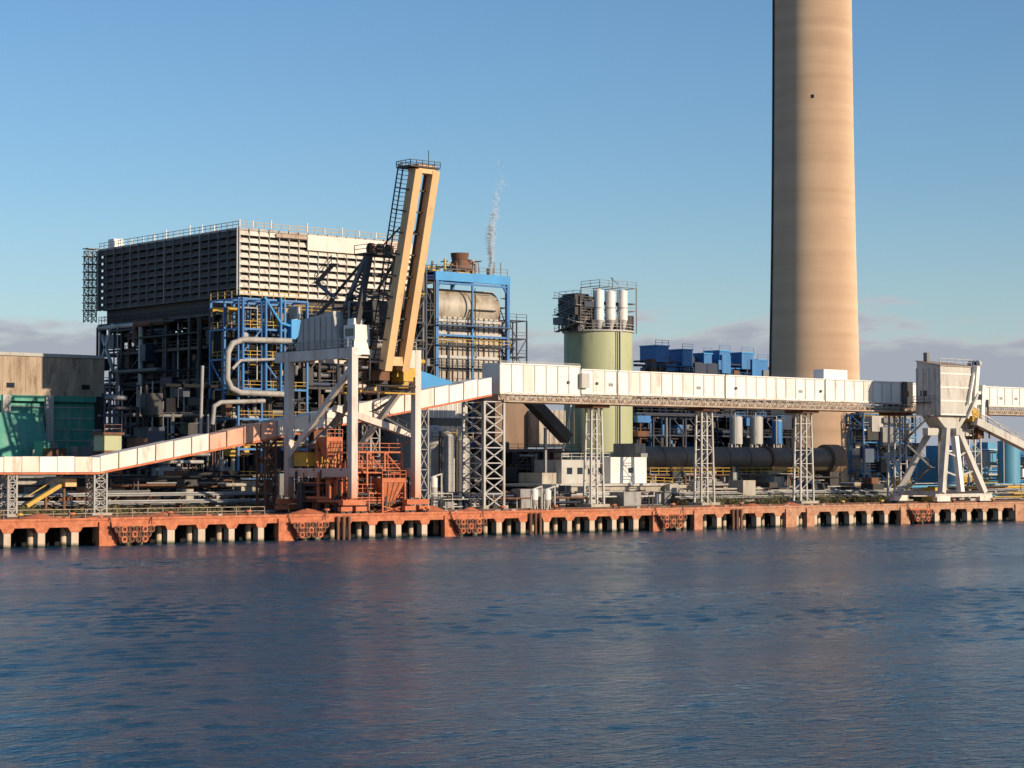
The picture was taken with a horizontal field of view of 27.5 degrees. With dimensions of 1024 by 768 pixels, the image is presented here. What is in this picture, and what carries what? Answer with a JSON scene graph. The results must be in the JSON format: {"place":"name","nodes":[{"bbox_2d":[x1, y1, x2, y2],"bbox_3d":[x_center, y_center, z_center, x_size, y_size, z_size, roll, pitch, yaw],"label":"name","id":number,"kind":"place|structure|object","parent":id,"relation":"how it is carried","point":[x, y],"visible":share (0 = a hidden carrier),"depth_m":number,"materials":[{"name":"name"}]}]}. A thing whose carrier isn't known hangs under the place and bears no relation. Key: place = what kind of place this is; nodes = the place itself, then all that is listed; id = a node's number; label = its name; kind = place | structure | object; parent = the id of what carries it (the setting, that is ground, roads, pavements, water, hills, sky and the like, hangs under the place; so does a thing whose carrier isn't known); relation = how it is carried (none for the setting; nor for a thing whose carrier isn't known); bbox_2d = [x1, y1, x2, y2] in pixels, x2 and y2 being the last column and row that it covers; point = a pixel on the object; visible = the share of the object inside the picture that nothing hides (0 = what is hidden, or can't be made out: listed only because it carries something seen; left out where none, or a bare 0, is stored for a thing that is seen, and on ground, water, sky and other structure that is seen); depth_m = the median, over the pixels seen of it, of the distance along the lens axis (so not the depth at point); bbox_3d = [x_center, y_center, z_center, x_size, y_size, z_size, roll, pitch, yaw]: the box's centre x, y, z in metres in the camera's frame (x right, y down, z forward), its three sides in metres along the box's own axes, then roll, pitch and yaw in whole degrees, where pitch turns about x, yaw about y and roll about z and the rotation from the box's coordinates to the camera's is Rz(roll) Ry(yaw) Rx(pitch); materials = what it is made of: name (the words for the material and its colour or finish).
{"place":"outdoors","nodes":[
{"label":"outdoors","id":0,"kind":"place"},
{"bbox_2d":[0,520,1023,767],"bbox_3d":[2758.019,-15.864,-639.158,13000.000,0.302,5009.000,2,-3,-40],"label":"water","id":1,"kind":"structure","parent":0,"point":[852,646],"depth_m":107.97,"materials":[{"name":"blue liquid"}]},
{"bbox_2d":[0,497,1023,519],"bbox_3d":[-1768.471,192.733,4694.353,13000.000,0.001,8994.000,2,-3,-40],"label":"ground","id":2,"kind":"structure","parent":0,"point":[564,508],"depth_m":331.04,"materials":[{"name":"concrete"}]},
{"bbox_2d":[0,475,17,516],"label":"conveyor support trestle","id":3,"kind":"object","parent":2,"relation":"on","point":[8,490],"visible":0.94,"depth_m":266.24,"materials":[{"name":"metal"}]},
{"bbox_2d":[22,513,56,518],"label":"ore heap","id":4,"kind":"object","parent":2,"relation":"on","point":[38,516],"visible":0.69,"depth_m":254.14,"materials":[{"name":"paint"}]},
{"bbox_2d":[24,474,76,512],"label":"loading chute","id":5,"kind":"object","parent":2,"relation":"on","point":[63,483],"visible":0.91,"depth_m":274.05,"materials":[{"name":"yellow paint"}]},
{"bbox_2d":[0,352,104,484],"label":"teal warehouse","id":6,"kind":"structure","parent":2,"relation":"on","point":[50,404],"depth_m":352.51,"materials":[{"name":"metal"}]},
{"bbox_2d":[81,473,111,515],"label":"conveyor support trestle","id":7,"kind":"object","parent":2,"relation":"on","point":[94,506],"visible":0.91,"depth_m":274.60,"materials":[{"name":"metal"}]},
{"bbox_2d":[0,377,491,474],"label":"inclined conveyor","id":8,"kind":"object","parent":7,"relation":"on","point":[273,428],"visible":0.88,"depth_m":285.41,"materials":[{"name":"metal"}]},
{"bbox_2d":[91,424,124,507],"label":"building","id":9,"kind":"structure","parent":2,"relation":"on","point":[105,442],"depth_m":291.30,"materials":[{"name":"green paint"}]},
{"bbox_2d":[0,506,264,518],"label":"quay railing","id":10,"kind":"object","parent":2,"relation":"on","point":[147,512],"visible":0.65,"depth_m":267.17,"materials":[{"name":"metal"}]},
{"bbox_2d":[0,502,273,516],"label":"shrubs","id":11,"kind":"object","parent":2,"relation":"on","point":[33,510],"visible":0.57,"depth_m":282.52,"materials":[{"name":"green plant"}]},
{"bbox_2d":[138,512,184,516],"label":"ore heap","id":12,"kind":"object","parent":2,"relation":"on","point":[163,514],"visible":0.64,"depth_m":266.12,"materials":[{"name":"paint"}]},
{"bbox_2d":[112,491,262,511],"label":"pipes","id":13,"kind":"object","parent":2,"relation":"on","point":[144,498],"visible":0.19,"depth_m":290.24,"materials":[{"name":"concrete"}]},
{"bbox_2d":[93,290,390,506],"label":"turbine hall steelwork","id":14,"kind":"object","parent":2,"relation":"on","point":[246,380],"visible":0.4,"depth_m":322.03,"materials":[{"name":"blue paint"}]},
{"bbox_2d":[82,219,411,471],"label":"air cooled condenser","id":15,"kind":"object","parent":2,"relation":"on","point":[155,294],"visible":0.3,"depth_m":344.79,"materials":[{"name":"metal"}]},
{"bbox_2d":[252,439,276,512],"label":"conveyor support trestle","id":16,"kind":"object","parent":2,"relation":"on","point":[267,476],"visible":0.91,"depth_m":291.93,"materials":[{"name":"metal"}]},
{"bbox_2d":[282,508,328,514],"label":"ore heap","id":17,"kind":"object","parent":2,"relation":"on","point":[307,511],"visible":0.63,"depth_m":277.05,"materials":[{"name":"paint"}]},
{"bbox_2d":[361,422,379,477],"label":"conveyor support trestle","id":18,"kind":"object","parent":2,"relation":"on","point":[371,438],"visible":0.19,"depth_m":303.72,"materials":[{"name":"metal"}]},
{"bbox_2d":[371,270,426,398],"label":"boiler annex","id":19,"kind":"object","parent":2,"relation":"on","point":[424,349],"visible":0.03,"depth_m":360.29,"materials":[{"name":"blue metal"}]},
{"bbox_2d":[410,409,428,505],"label":"conveyor support trestle","id":20,"kind":"object","parent":2,"relation":"on","point":[427,452],"visible":0.25,"depth_m":309.40,"materials":[{"name":"metal"}]},
{"bbox_2d":[380,371,467,505],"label":"blue roof shed","id":21,"kind":"structure","parent":2,"relation":"on","point":[448,417],"depth_m":342.26,"materials":[{"name":"grey paint"}]},
{"bbox_2d":[430,473,441,507],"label":"dust collector","id":22,"kind":"object","parent":2,"relation":"on","point":[433,484],"visible":0.88,"depth_m":314.54,"materials":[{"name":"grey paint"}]},
{"bbox_2d":[421,425,453,492],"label":"dome tank","id":23,"kind":"object","parent":2,"relation":"on","point":[434,430],"visible":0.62,"depth_m":330.96,"materials":[{"name":"grey metal"}]},
{"bbox_2d":[1,503,875,518],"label":"quay deck debris","id":24,"kind":"object","parent":2,"relation":"on","point":[99,516],"visible":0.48,"depth_m":311.01,"materials":[{"name":"paint"}]},
{"bbox_2d":[429,505,448,511],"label":"ore heap","id":25,"kind":"object","parent":2,"relation":"on","point":[435,509],"visible":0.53,"depth_m":293.68,"materials":[{"name":"paint"}]},
{"bbox_2d":[438,429,456,491],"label":"steel silo","id":26,"kind":"object","parent":2,"relation":"on","point":[446,453],"visible":0.83,"depth_m":325.76,"materials":[{"name":"grey paint"}]},
{"bbox_2d":[455,433,472,491],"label":"steel silo","id":27,"kind":"object","parent":2,"relation":"on","point":[458,463],"visible":0.61,"depth_m":327.83,"materials":[{"name":"grey paint"}]},
{"bbox_2d":[414,252,527,446],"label":"boiler house","id":28,"kind":"structure","parent":2,"relation":"on","point":[465,332],"depth_m":375.39,"materials":[{"name":"metal"}]},
{"bbox_2d":[463,507,479,510],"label":"ore heap","id":29,"kind":"object","parent":2,"relation":"on","point":[470,509],"visible":0.61,"depth_m":298.20,"materials":[{"name":"paint"}]},
{"bbox_2d":[462,401,507,508],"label":"conveyor support tower","id":30,"kind":"structure","parent":2,"relation":"on","point":[483,447],"depth_m":317.61,"materials":[{"name":"grey metal"}]},
{"bbox_2d":[0,501,1023,548],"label":"quay wall","id":31,"kind":"structure","parent":2,"relation":"on","point":[72,532],"depth_m":291.10,"materials":[{"name":"concrete"}]},
{"bbox_2d":[16,513,22,518],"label":"mooring bollard","id":32,"kind":"object","parent":31,"relation":"on","point":[19,515],"visible":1,"depth_m":245.38,"materials":[{"name":"metal"}]},
{"bbox_2d":[68,512,75,517],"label":"mooring bollard","id":33,"kind":"object","parent":31,"relation":"on","point":[71,514],"visible":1,"depth_m":249.85,"materials":[{"name":"metal"}]},
{"bbox_2d":[109,517,155,542],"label":"dock fender","id":34,"kind":"object","parent":31,"relation":"attached to","point":[131,533],"visible":1,"depth_m":252.83,"materials":[{"name":"rubber"}]},
{"bbox_2d":[288,514,328,537],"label":"dock fender","id":35,"kind":"object","parent":31,"relation":"attached to","point":[307,529],"visible":1,"depth_m":269.51,"materials":[{"name":"rubber"}]},
{"bbox_2d":[275,150,440,513],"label":"ship unloader crane","id":36,"kind":"object","parent":31,"relation":"on","point":[345,339],"visible":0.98,"depth_m":283.04,"materials":[{"name":"paint"}]},
{"bbox_2d":[377,504,416,512],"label":"ore heap","id":37,"kind":"object","parent":31,"relation":"on","point":[395,506],"visible":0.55,"depth_m":285.30,"materials":[{"name":"paint"}]},
{"bbox_2d":[450,511,486,533],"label":"dock fender","id":38,"kind":"object","parent":31,"relation":"attached to","point":[473,525],"visible":1,"depth_m":286.72,"materials":[{"name":"rubber"}]},
{"bbox_2d":[0,500,1023,517],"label":"crane rail","id":39,"kind":"object","parent":31,"relation":"on","point":[528,508],"visible":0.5,"depth_m":324.00,"materials":[{"name":"metal"}]},
{"bbox_2d":[655,507,686,528],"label":"dock fender","id":40,"kind":"object","parent":31,"relation":"attached to","point":[672,520],"visible":1,"depth_m":311.92,"materials":[{"name":"rubber"}]},
{"bbox_2d":[907,503,933,521],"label":"dock fender","id":41,"kind":"object","parent":31,"relation":"attached to","point":[921,514],"visible":1,"depth_m":349.70,"materials":[{"name":"rubber"}]},
{"bbox_2d":[2,467,1023,512],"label":"yard equipment","id":42,"kind":"object","parent":2,"relation":"on","point":[167,479],"visible":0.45,"depth_m":307.43,"materials":[{"name":"metal"}]},
{"bbox_2d":[2,488,1023,513],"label":"pipe rack","id":43,"kind":"object","parent":2,"relation":"on","point":[178,502],"visible":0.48,"depth_m":292.96,"materials":[{"name":"metal"}]},
{"bbox_2d":[470,398,581,494],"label":"brown process building","id":44,"kind":"structure","parent":2,"relation":"on","point":[524,428],"depth_m":372.33,"materials":[{"name":"metal"}]},
{"bbox_2d":[530,486,542,508],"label":"dust collector","id":45,"kind":"object","parent":2,"relation":"on","point":[534,497],"visible":0.96,"depth_m":316.91,"materials":[{"name":"grey paint"}]},
{"bbox_2d":[543,486,555,508],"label":"dust collector","id":46,"kind":"object","parent":2,"relation":"on","point":[547,497],"visible":0.96,"depth_m":318.59,"materials":[{"name":"grey paint"}]},
{"bbox_2d":[499,453,678,505],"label":"control building","id":47,"kind":"structure","parent":2,"relation":"on","point":[625,481],"depth_m":353.04,"materials":[{"name":"concrete"}]},
{"bbox_2d":[575,404,609,506],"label":"conveyor support bent","id":48,"kind":"object","parent":2,"relation":"on","point":[591,419],"visible":0.97,"depth_m":333.07,"materials":[{"name":"grey paint"}]},
{"bbox_2d":[481,360,1023,416],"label":"conveyor gallery","id":49,"kind":"object","parent":48,"relation":"on","point":[521,382],"visible":0.88,"depth_m":347.62,"materials":[{"name":"grey paint"}]},
{"bbox_2d":[524,404,572,472],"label":"inclined chute","id":50,"kind":"object","parent":49,"relation":"attached to","point":[551,422],"visible":0.64,"depth_m":350.90,"materials":[{"name":"metal"}]},
{"bbox_2d":[552,277,636,459],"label":"sage storage silo","id":51,"kind":"object","parent":2,"relation":"on","point":[591,341],"visible":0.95,"depth_m":397.47,"materials":[{"name":"paint"}]},
{"bbox_2d":[633,340,768,414],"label":"blue filter house","id":52,"kind":"structure","parent":2,"relation":"on","point":[659,358],"depth_m":469.06,"materials":[{"name":"blue metal"}]},
{"bbox_2d":[685,407,719,504],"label":"conveyor support bent","id":53,"kind":"object","parent":2,"relation":"on","point":[700,410],"visible":0.93,"depth_m":349.07,"materials":[{"name":"grey paint"}]},
{"bbox_2d":[633,407,793,486],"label":"digester steelwork","id":54,"kind":"object","parent":2,"relation":"on","point":[666,429],"visible":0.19,"depth_m":414.53,"materials":[{"name":"blue metal"}]},
{"bbox_2d":[613,443,847,498],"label":"rotary kiln","id":55,"kind":"object","parent":2,"relation":"on","point":[760,464],"visible":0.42,"depth_m":392.55,"materials":[{"name":"metal"}]},
{"bbox_2d":[729,412,745,476],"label":"process vessel","id":56,"kind":"object","parent":2,"relation":"on","point":[735,430],"visible":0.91,"depth_m":414.40,"materials":[{"name":"grey paint"}]},
{"bbox_2d":[736,503,762,506],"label":"ore heap","id":57,"kind":"object","parent":2,"relation":"on","point":[751,504],"visible":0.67,"depth_m":337.11,"materials":[{"name":"paint"}]},
{"bbox_2d":[750,412,765,446],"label":"process vessel","id":58,"kind":"object","parent":2,"relation":"on","point":[756,430],"visible":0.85,"depth_m":418.18,"materials":[{"name":"grey paint"}]},
{"bbox_2d":[772,415,784,472],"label":"process vessel","id":59,"kind":"object","parent":2,"relation":"on","point":[777,432],"visible":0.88,"depth_m":422.35,"materials":[{"name":"blue paint"}]},
{"bbox_2d":[776,502,799,505],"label":"ore heap","id":60,"kind":"object","parent":2,"relation":"on","point":[790,503],"visible":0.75,"depth_m":341.56,"materials":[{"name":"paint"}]},
{"bbox_2d":[785,410,818,503],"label":"conveyor support bent","id":61,"kind":"object","parent":2,"relation":"on","point":[800,423],"visible":0.92,"depth_m":364.97,"materials":[{"name":"grey paint"}]},
{"bbox_2d":[669,490,951,504],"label":"shrubs","id":62,"kind":"object","parent":2,"relation":"on","point":[768,500],"visible":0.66,"depth_m":368.80,"materials":[{"name":"green plant"}]},
{"bbox_2d":[768,0,860,486],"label":"power station chimney","id":63,"kind":"object","parent":2,"relation":"on","point":[813,306],"visible":0.68,"depth_m":434.29,"materials":[{"name":"concrete"}]},
{"bbox_2d":[846,412,918,488],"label":"evaporator tower","id":64,"kind":"structure","parent":2,"relation":"on","point":[867,442],"depth_m":430.74,"materials":[{"name":"blue metal"}]},
{"bbox_2d":[879,412,912,501],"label":"conveyor support bent","id":65,"kind":"object","parent":2,"relation":"on","point":[894,438],"visible":0.78,"depth_m":381.39,"materials":[{"name":"grey paint"}]},
{"bbox_2d":[947,452,960,485],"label":"blue storage tank","id":66,"kind":"object","parent":2,"relation":"on","point":[950,478],"visible":0.16,"depth_m":450.10,"materials":[{"name":"metal"}]},
{"bbox_2d":[890,352,1023,502],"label":"ship loader crane","id":67,"kind":"object","parent":2,"relation":"on","point":[951,401],"visible":1,"depth_m":370.59,"materials":[{"name":"grey paint"}]},
{"bbox_2d":[910,442,1023,488],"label":"blue process building","id":68,"kind":"structure","parent":2,"relation":"on","point":[989,464],"depth_m":471.17,"materials":[{"name":"paint"}]},
{"bbox_2d":[957,428,982,500],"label":"conveyor support bent","id":69,"kind":"object","parent":2,"relation":"on","point":[974,451],"visible":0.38,"depth_m":395.72,"materials":[{"name":"grey paint"}]},
{"bbox_2d":[997,436,1022,491],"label":"blue storage tank","id":70,"kind":"object","parent":2,"relation":"on","point":[1008,457],"visible":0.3,"depth_m":464.03,"materials":[{"name":"metal"}]},
{"bbox_2d":[0,0,1023,456],"label":"sky","id":71,"kind":"structure","parent":0,"point":[574,142],"materials":[{"name":"blue"}]}
]}

